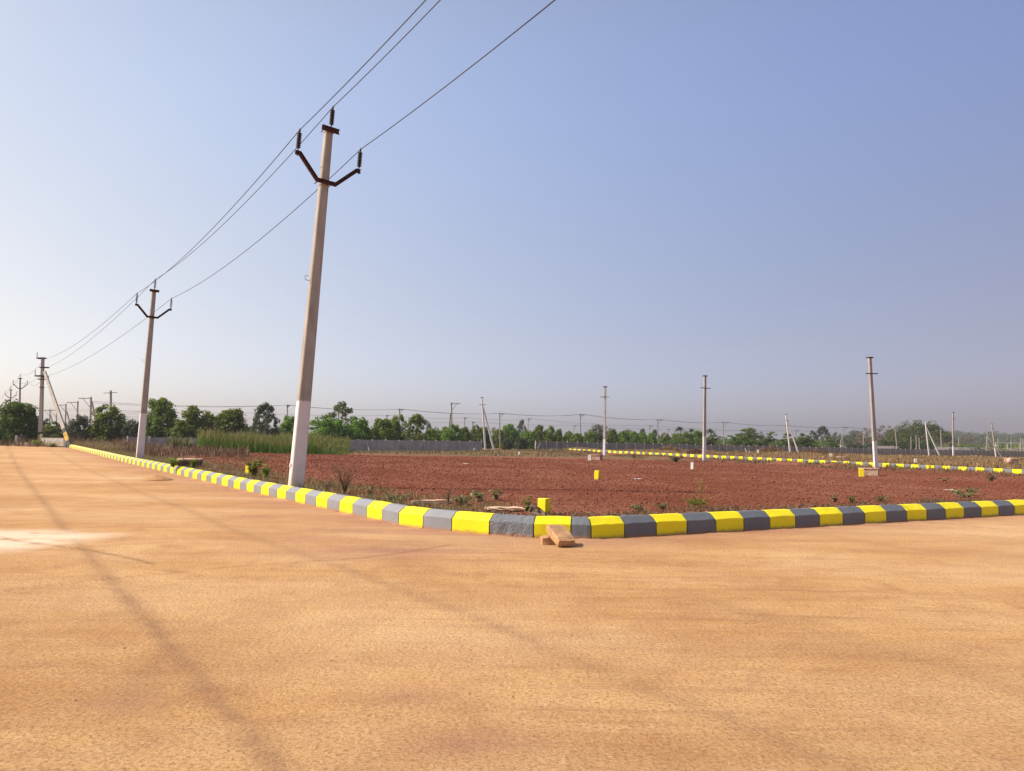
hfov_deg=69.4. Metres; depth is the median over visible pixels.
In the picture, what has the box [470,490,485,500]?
weed plant
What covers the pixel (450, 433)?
leafy tree
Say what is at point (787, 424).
utility pole
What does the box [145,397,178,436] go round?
leafy tree
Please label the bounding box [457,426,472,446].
leafy tree
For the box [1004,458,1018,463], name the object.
inspection chamber
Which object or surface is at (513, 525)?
kerb stone
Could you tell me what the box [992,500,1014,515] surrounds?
kerb stone
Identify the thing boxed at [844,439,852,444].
leafy tree
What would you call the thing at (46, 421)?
shrub
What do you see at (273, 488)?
kerb stone
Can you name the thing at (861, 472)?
boundary marker stone
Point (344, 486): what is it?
dry brush
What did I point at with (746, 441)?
acacia tree
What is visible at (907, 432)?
spreading tree
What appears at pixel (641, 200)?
sky
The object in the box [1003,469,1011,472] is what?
kerb stone
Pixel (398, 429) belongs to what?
leafy tree
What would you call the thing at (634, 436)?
leafy tree
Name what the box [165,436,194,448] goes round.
green weed patch
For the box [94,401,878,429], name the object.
power line
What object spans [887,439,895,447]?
round bush
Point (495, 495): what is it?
weed plant
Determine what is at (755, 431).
spreading tree
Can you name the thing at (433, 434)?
leafy tree
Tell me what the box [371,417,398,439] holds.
leafy tree
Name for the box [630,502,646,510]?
weed plant
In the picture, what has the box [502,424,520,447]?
leafy tree
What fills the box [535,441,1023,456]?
boundary wall
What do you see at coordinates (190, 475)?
kerb stone
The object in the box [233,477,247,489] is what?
kerb stone
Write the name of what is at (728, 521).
kerb stone
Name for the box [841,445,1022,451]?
pale boundary wall
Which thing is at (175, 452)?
dry weed tangle
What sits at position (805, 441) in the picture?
acacia tree
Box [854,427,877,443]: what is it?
tree
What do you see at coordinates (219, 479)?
kerb stone
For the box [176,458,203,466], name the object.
inspection chamber
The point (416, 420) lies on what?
tree
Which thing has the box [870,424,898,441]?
tree
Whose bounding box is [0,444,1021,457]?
ground
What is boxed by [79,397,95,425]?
utility pole
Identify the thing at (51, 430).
shrub
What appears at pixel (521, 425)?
tree
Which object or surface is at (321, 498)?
kerb stone
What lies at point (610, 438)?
leafy tree
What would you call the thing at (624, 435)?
leafy tree
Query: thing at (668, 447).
straw heap
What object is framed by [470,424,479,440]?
leafy tree
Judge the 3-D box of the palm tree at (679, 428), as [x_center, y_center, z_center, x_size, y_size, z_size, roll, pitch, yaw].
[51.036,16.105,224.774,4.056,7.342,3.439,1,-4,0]
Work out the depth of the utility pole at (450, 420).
127.97 m
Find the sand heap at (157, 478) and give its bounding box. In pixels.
[142,475,172,480]
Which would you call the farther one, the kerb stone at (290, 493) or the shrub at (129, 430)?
the shrub at (129, 430)
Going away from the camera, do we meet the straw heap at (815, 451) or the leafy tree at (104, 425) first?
the leafy tree at (104, 425)
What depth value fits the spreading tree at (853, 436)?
426.93 m
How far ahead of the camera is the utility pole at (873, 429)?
52.96 m
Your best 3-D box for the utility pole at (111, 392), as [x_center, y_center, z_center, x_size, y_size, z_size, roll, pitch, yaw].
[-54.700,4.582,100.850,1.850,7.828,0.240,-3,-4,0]
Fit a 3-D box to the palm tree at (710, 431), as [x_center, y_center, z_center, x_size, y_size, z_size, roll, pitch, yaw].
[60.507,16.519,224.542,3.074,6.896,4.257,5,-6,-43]
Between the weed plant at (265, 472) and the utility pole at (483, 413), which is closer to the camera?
the weed plant at (265, 472)
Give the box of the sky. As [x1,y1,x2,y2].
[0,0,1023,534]
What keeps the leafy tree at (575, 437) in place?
on the ground at (66, 447)
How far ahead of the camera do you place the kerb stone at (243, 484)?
19.86 m
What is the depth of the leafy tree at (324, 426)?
107.05 m
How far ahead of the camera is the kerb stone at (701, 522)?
11.82 m
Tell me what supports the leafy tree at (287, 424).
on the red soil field
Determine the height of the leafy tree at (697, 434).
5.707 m
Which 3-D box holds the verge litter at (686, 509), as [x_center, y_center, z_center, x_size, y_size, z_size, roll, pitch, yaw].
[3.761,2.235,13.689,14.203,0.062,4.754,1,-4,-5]
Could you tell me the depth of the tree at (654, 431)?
288.83 m
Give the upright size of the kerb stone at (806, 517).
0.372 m
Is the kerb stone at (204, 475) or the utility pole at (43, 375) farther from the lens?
the utility pole at (43, 375)
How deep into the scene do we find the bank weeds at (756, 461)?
59.46 m
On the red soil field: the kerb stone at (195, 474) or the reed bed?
the reed bed
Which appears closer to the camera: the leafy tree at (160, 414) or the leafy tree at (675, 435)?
the leafy tree at (160, 414)
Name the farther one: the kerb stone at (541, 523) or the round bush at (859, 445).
the round bush at (859, 445)
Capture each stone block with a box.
[540,535,555,544]
[546,524,574,545]
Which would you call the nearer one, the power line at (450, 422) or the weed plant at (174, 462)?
the weed plant at (174, 462)
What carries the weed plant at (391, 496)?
on the red soil field
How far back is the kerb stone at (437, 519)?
11.71 m
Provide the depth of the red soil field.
26.18 m
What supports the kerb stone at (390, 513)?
on the road
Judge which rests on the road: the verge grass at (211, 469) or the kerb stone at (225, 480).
the kerb stone at (225, 480)
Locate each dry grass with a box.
[0,433,136,446]
[349,446,589,456]
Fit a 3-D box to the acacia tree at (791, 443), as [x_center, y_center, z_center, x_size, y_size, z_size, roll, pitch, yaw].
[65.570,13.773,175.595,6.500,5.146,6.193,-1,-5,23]
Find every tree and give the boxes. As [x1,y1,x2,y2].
[84,404,135,442]
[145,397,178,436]
[166,405,215,441]
[212,408,250,435]
[249,401,284,436]
[278,415,294,435]
[309,415,349,438]
[322,401,353,428]
[339,415,374,439]
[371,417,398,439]
[391,414,406,439]
[401,413,432,440]
[425,423,431,437]
[426,426,440,443]
[440,423,463,446]
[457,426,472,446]
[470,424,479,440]
[475,427,491,448]
[490,427,506,447]
[500,438,511,449]
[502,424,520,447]
[514,437,528,449]
[517,419,526,435]
[519,430,537,448]
[533,425,545,440]
[541,425,557,441]
[554,428,562,441]
[561,430,572,441]
[570,433,584,444]
[583,430,596,441]
[584,424,612,436]
[596,433,602,447]
[606,429,619,447]
[617,430,628,440]
[618,438,629,445]
[628,431,641,442]
[640,432,650,443]
[647,433,657,443]
[652,429,659,439]
[658,432,672,443]
[665,437,693,446]
[671,433,679,440]
[675,426,684,432]
[677,430,694,443]
[690,430,702,444]
[696,434,729,451]
[706,429,717,437]
[723,435,744,447]
[733,427,765,447]
[736,427,763,441]
[757,432,786,445]
[778,433,801,450]
[796,433,818,446]
[807,430,817,442]
[813,426,830,446]
[819,436,842,447]
[831,432,848,443]
[844,430,870,443]
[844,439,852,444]
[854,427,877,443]
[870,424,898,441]
[883,420,957,442]
[934,435,947,446]
[957,435,981,446]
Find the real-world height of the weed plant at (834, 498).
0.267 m
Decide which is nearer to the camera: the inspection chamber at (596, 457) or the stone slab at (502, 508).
the stone slab at (502, 508)
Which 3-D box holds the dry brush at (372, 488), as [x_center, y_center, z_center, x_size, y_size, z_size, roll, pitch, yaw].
[-2.807,2.083,14.567,0.330,0.327,0.274,-2,-5,35]
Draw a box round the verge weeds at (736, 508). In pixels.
[468,496,986,516]
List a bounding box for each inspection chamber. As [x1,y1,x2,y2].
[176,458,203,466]
[592,454,602,459]
[858,468,879,475]
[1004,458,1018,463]
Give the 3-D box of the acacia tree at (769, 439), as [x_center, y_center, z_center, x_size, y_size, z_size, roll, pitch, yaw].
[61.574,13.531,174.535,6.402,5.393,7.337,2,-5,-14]
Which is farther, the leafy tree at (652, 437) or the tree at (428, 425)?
the tree at (428, 425)
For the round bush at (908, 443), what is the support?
on the ground at (66, 447)
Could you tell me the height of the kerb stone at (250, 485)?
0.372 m
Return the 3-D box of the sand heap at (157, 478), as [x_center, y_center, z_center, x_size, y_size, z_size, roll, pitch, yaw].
[-11.447,2.977,23.863,1.040,0.185,0.800,1,-4,0]
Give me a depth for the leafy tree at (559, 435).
161.33 m
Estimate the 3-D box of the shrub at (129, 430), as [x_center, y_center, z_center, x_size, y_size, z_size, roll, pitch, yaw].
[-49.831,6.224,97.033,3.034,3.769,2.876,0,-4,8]
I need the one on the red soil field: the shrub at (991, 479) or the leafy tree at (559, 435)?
the shrub at (991, 479)
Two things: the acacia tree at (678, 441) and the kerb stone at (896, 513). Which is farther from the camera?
the acacia tree at (678, 441)
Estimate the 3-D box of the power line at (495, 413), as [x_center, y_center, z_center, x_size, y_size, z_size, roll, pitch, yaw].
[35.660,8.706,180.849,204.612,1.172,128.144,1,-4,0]
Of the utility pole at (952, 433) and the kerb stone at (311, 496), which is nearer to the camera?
the kerb stone at (311, 496)
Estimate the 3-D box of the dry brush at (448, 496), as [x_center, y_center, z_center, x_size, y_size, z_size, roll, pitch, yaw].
[-1.110,1.972,12.911,0.197,0.342,0.172,5,-6,-42]
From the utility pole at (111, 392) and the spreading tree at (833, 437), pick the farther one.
the spreading tree at (833, 437)
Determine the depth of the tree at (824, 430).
298.75 m
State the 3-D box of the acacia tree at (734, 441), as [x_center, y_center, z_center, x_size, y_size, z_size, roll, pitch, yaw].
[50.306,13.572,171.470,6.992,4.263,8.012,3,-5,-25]
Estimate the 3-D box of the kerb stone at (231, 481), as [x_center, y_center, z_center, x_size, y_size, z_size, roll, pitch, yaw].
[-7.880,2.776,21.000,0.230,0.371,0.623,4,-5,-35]
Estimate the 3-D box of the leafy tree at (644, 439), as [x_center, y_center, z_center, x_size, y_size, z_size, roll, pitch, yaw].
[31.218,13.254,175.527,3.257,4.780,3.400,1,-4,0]
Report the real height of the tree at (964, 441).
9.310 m
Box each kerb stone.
[163,464,170,471]
[173,466,182,474]
[177,467,183,475]
[181,467,188,475]
[184,468,193,477]
[188,469,198,477]
[193,470,202,479]
[197,470,205,479]
[201,471,209,481]
[206,472,215,481]
[211,473,220,483]
[216,474,226,484]
[222,475,231,486]
[227,476,238,487]
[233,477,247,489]
[240,479,252,490]
[246,480,259,491]
[253,481,266,494]
[261,482,276,495]
[269,484,283,497]
[277,485,293,498]
[286,487,300,501]
[295,488,312,503]
[305,490,323,505]
[316,492,335,508]
[327,494,347,511]
[339,496,359,513]
[353,498,376,516]
[367,501,391,520]
[382,503,406,523]
[399,506,430,527]
[423,509,457,530]
[452,511,494,534]
[490,513,535,537]
[534,516,570,537]
[572,516,589,538]
[588,516,623,538]
[619,515,655,536]
[649,513,686,535]
[679,512,715,533]
[708,511,743,531]
[737,510,769,530]
[764,509,794,528]
[788,508,819,527]
[812,507,842,525]
[836,506,864,524]
[857,505,885,522]
[878,505,906,521]
[897,504,926,520]
[920,503,945,519]
[939,502,963,518]
[956,502,981,517]
[971,501,997,516]
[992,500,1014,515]
[993,468,1002,472]
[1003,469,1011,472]
[1007,500,1023,514]
[1012,469,1021,473]
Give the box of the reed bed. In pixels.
[194,428,351,454]
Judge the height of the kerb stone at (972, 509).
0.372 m
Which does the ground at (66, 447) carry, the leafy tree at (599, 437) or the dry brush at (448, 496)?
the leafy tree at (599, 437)
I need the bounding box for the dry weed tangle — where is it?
[111,437,248,458]
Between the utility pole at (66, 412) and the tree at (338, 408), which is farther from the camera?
the tree at (338, 408)
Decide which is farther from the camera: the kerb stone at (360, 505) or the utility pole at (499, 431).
the utility pole at (499, 431)
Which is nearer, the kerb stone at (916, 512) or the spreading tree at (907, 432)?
the kerb stone at (916, 512)
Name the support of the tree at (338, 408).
on the ground at (66, 447)
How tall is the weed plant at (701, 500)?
0.696 m
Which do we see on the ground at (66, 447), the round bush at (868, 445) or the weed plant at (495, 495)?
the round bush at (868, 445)
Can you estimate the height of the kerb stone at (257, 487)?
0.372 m
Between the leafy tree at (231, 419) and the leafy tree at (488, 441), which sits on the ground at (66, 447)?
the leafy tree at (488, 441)
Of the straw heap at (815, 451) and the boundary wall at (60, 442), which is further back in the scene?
the straw heap at (815, 451)
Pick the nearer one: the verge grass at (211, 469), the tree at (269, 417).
the verge grass at (211, 469)
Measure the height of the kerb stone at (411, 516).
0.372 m
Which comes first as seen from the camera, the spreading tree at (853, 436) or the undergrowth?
the undergrowth
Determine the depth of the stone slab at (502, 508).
12.15 m
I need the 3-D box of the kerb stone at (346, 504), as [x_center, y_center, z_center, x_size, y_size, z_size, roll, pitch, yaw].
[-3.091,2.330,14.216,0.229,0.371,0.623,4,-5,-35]
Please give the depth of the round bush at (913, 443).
236.60 m
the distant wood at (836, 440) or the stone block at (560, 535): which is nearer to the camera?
the stone block at (560, 535)
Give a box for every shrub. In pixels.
[34,418,50,428]
[43,421,67,437]
[66,414,91,440]
[119,419,138,440]
[669,455,683,461]
[986,474,996,481]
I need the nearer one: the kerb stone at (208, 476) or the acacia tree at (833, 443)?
the kerb stone at (208, 476)
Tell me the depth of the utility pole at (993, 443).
164.77 m
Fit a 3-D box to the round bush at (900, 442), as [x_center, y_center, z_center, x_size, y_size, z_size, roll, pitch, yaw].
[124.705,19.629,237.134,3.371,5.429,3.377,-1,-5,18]
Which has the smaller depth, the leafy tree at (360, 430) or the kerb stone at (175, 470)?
the kerb stone at (175, 470)
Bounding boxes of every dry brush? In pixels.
[318,476,337,491]
[329,460,360,492]
[364,484,377,496]
[441,489,452,506]
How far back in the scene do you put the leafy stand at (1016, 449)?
246.65 m
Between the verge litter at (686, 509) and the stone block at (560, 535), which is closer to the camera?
the stone block at (560, 535)
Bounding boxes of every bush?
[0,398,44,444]
[845,443,855,451]
[853,442,862,453]
[862,442,871,447]
[877,439,888,445]
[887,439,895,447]
[897,439,905,450]
[905,438,913,452]
[911,438,918,452]
[918,439,930,448]
[926,438,934,454]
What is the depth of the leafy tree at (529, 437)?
150.63 m
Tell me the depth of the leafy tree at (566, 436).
158.90 m
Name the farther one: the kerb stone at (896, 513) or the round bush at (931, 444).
the round bush at (931, 444)
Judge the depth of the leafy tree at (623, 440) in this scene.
168.66 m
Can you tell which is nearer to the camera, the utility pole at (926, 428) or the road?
the road
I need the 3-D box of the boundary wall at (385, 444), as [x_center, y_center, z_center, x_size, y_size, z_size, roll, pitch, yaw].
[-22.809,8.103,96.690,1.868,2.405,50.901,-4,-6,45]
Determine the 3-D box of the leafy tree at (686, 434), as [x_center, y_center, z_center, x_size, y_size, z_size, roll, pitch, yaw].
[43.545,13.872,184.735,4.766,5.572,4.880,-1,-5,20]
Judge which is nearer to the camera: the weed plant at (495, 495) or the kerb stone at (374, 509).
the kerb stone at (374, 509)
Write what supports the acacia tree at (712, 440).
on the ground at (66, 447)
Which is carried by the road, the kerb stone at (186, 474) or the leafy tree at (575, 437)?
the kerb stone at (186, 474)
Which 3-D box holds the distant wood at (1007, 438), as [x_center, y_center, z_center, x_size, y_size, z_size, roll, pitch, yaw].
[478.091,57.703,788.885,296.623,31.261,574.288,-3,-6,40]
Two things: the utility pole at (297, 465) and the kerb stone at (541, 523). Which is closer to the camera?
the kerb stone at (541, 523)
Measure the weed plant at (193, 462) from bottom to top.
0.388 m
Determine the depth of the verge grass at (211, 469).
16.87 m
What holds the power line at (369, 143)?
attached to the utility pole at (297, 465)
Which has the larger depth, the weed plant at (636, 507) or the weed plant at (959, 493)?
the weed plant at (959, 493)
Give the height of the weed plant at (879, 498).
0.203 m
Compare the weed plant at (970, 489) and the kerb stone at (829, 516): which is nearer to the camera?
the kerb stone at (829, 516)
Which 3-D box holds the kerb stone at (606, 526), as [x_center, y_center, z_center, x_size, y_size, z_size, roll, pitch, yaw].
[1.377,2.151,11.059,0.586,0.373,0.224,3,-5,-28]
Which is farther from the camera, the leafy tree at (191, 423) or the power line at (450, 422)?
the power line at (450, 422)
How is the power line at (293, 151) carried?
attached to the utility pole at (297, 465)
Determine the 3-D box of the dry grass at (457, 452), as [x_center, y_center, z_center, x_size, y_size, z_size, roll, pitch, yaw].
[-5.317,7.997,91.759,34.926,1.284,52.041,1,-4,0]
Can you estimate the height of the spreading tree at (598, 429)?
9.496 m
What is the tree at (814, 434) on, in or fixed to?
on the ground at (66, 447)
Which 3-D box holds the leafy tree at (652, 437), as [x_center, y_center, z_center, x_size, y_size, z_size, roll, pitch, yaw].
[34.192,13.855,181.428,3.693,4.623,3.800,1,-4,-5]
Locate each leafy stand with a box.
[998,445,1008,455]
[1007,445,1022,452]
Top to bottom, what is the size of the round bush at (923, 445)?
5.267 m
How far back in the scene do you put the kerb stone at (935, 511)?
14.61 m
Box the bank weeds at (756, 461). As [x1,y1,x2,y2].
[521,449,1022,476]
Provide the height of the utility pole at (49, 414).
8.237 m
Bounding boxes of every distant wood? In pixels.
[21,425,843,448]
[825,430,1023,447]
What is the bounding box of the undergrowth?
[540,437,1022,448]
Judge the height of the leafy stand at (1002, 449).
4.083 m
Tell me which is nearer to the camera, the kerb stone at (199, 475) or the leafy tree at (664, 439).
the kerb stone at (199, 475)
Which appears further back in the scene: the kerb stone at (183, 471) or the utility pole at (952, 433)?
the utility pole at (952, 433)
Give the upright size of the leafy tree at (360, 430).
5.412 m
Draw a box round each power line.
[46,0,425,358]
[48,0,554,375]
[49,0,440,366]
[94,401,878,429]
[102,403,861,428]
[103,409,839,433]
[128,416,712,430]
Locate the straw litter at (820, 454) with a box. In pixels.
[589,448,1023,468]
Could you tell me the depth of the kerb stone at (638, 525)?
11.26 m
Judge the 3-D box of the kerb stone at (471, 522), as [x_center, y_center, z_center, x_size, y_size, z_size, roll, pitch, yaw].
[-0.592,2.154,11.459,0.654,0.371,0.228,-1,-5,27]
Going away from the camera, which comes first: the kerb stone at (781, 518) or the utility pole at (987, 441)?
the kerb stone at (781, 518)
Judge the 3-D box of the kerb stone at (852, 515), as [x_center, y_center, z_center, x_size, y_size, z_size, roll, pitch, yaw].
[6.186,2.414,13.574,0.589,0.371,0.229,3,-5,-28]
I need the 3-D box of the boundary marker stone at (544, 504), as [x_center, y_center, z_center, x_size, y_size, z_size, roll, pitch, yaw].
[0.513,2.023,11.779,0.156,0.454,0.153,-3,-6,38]
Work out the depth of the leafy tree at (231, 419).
103.03 m
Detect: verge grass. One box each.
[72,441,169,450]
[100,449,521,511]
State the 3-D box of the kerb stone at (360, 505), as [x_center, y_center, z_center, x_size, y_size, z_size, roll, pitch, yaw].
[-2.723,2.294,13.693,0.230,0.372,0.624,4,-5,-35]
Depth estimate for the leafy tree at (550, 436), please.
156.99 m
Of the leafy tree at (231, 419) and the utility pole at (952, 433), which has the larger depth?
the utility pole at (952, 433)
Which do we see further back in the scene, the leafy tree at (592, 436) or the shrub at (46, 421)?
the leafy tree at (592, 436)
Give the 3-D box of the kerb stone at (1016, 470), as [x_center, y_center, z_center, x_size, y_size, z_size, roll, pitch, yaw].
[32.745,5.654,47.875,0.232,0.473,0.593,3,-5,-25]
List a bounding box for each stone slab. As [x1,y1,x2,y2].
[410,499,453,503]
[484,506,524,510]
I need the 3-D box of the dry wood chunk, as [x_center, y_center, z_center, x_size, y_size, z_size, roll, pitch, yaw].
[0.414,2.005,11.633,0.474,0.149,0.175,25,10,34]
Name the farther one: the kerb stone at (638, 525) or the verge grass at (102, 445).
the verge grass at (102, 445)
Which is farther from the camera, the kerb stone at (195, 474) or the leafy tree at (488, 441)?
the leafy tree at (488, 441)
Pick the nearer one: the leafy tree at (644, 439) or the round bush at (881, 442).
the leafy tree at (644, 439)
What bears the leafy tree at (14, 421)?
on the ground at (66, 447)
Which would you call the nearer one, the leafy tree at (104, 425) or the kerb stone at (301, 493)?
the kerb stone at (301, 493)
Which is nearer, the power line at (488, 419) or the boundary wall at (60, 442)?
the boundary wall at (60, 442)
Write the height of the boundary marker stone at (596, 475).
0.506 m
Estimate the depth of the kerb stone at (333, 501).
14.67 m
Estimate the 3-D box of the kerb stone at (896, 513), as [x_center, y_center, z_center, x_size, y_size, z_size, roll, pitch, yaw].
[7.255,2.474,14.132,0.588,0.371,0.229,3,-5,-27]
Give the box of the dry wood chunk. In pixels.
[525,503,550,515]
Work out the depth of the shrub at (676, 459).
57.70 m
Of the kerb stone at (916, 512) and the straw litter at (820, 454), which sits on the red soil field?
the straw litter at (820, 454)
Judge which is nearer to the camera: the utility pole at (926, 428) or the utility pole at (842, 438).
the utility pole at (926, 428)
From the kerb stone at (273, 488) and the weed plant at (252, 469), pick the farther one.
the weed plant at (252, 469)
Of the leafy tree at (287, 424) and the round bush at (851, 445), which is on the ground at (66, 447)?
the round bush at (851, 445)
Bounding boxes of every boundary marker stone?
[538,498,550,513]
[594,471,599,479]
[859,469,863,476]
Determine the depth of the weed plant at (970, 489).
18.08 m
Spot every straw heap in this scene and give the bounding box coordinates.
[657,445,682,451]
[685,448,702,453]
[756,446,783,451]
[796,449,831,453]
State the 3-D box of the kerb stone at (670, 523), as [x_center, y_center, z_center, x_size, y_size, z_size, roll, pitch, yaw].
[2.443,2.210,11.617,0.588,0.372,0.229,3,-5,-28]
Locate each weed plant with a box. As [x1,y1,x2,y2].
[167,457,183,467]
[189,459,199,467]
[244,459,265,475]
[260,464,270,478]
[367,492,412,500]
[446,494,482,504]
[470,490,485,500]
[489,489,505,499]
[521,496,531,511]
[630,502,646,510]
[652,502,669,509]
[681,478,722,507]
[828,491,842,502]
[848,496,854,502]
[874,494,891,501]
[947,489,974,496]
[959,487,979,495]
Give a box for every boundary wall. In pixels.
[14,434,66,446]
[127,436,481,451]
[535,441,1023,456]
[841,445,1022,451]
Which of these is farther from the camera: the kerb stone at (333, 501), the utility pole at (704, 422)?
the utility pole at (704, 422)
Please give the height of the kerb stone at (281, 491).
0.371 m
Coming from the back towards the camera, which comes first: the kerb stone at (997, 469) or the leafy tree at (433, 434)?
the leafy tree at (433, 434)
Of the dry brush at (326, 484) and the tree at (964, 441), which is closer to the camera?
the dry brush at (326, 484)
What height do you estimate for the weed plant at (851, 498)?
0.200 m
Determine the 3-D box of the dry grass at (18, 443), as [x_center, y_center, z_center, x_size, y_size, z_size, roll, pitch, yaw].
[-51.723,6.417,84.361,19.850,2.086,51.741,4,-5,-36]
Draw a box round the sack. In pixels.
[1006,458,1012,463]
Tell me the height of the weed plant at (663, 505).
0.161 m
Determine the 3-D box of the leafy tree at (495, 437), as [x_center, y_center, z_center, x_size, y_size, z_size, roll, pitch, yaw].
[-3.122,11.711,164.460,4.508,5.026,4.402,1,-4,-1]
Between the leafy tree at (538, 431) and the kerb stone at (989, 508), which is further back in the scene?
the leafy tree at (538, 431)
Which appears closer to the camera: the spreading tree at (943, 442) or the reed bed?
the reed bed
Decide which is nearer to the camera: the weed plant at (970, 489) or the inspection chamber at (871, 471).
the weed plant at (970, 489)
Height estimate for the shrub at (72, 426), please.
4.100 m
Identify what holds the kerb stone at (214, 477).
on the road
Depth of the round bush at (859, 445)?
223.69 m
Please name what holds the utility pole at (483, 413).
on the red soil field
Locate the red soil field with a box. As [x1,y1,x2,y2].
[106,447,1023,515]
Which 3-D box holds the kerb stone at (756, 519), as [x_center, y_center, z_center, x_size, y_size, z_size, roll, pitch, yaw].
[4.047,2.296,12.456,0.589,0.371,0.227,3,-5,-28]
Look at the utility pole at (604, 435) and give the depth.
83.83 m
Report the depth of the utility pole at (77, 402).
131.92 m
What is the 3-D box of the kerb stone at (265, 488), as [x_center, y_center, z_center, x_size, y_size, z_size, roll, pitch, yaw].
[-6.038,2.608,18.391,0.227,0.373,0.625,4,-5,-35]
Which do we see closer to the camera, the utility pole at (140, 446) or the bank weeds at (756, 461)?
the utility pole at (140, 446)
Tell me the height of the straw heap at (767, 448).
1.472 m
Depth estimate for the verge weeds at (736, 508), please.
12.95 m
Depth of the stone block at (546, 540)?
10.18 m
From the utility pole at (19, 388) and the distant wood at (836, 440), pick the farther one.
the distant wood at (836, 440)
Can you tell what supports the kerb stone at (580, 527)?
on the road
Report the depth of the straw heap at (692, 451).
91.39 m
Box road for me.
[0,446,1023,770]
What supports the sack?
on the red soil field
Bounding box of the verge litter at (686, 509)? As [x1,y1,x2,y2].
[350,495,988,518]
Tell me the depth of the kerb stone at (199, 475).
24.05 m
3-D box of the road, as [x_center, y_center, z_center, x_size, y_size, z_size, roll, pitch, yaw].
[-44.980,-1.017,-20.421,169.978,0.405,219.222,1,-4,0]
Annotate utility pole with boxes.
[13,375,27,438]
[34,353,71,447]
[44,409,52,421]
[58,404,69,423]
[67,401,78,418]
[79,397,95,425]
[110,390,116,407]
[135,279,172,457]
[288,106,362,486]
[449,402,456,427]
[480,397,494,449]
[499,413,504,448]
[603,386,606,455]
[701,375,710,461]
[785,414,797,451]
[840,427,844,446]
[865,357,878,467]
[925,422,939,454]
[951,412,954,455]
[986,432,988,450]
[988,423,1002,456]
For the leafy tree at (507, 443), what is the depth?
129.29 m
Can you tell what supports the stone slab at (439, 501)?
on the red soil field
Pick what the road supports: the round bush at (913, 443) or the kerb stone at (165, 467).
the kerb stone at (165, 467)
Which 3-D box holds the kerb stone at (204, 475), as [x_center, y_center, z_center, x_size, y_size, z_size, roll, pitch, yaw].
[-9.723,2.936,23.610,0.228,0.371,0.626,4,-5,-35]
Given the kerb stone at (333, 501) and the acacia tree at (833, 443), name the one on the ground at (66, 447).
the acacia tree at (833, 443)
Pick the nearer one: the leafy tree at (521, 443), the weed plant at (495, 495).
the weed plant at (495, 495)
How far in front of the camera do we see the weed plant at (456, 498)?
13.20 m
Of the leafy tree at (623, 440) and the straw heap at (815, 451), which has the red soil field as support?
the straw heap at (815, 451)
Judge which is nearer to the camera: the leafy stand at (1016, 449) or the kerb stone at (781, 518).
the kerb stone at (781, 518)
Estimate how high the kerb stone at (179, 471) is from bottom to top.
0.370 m
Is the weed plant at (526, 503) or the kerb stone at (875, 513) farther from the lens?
the kerb stone at (875, 513)
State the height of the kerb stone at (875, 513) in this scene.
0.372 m
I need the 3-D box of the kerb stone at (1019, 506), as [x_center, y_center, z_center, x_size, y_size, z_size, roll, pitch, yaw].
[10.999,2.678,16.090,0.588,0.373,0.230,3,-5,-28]
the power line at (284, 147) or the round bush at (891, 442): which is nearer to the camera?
the power line at (284, 147)
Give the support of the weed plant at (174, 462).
on the red soil field

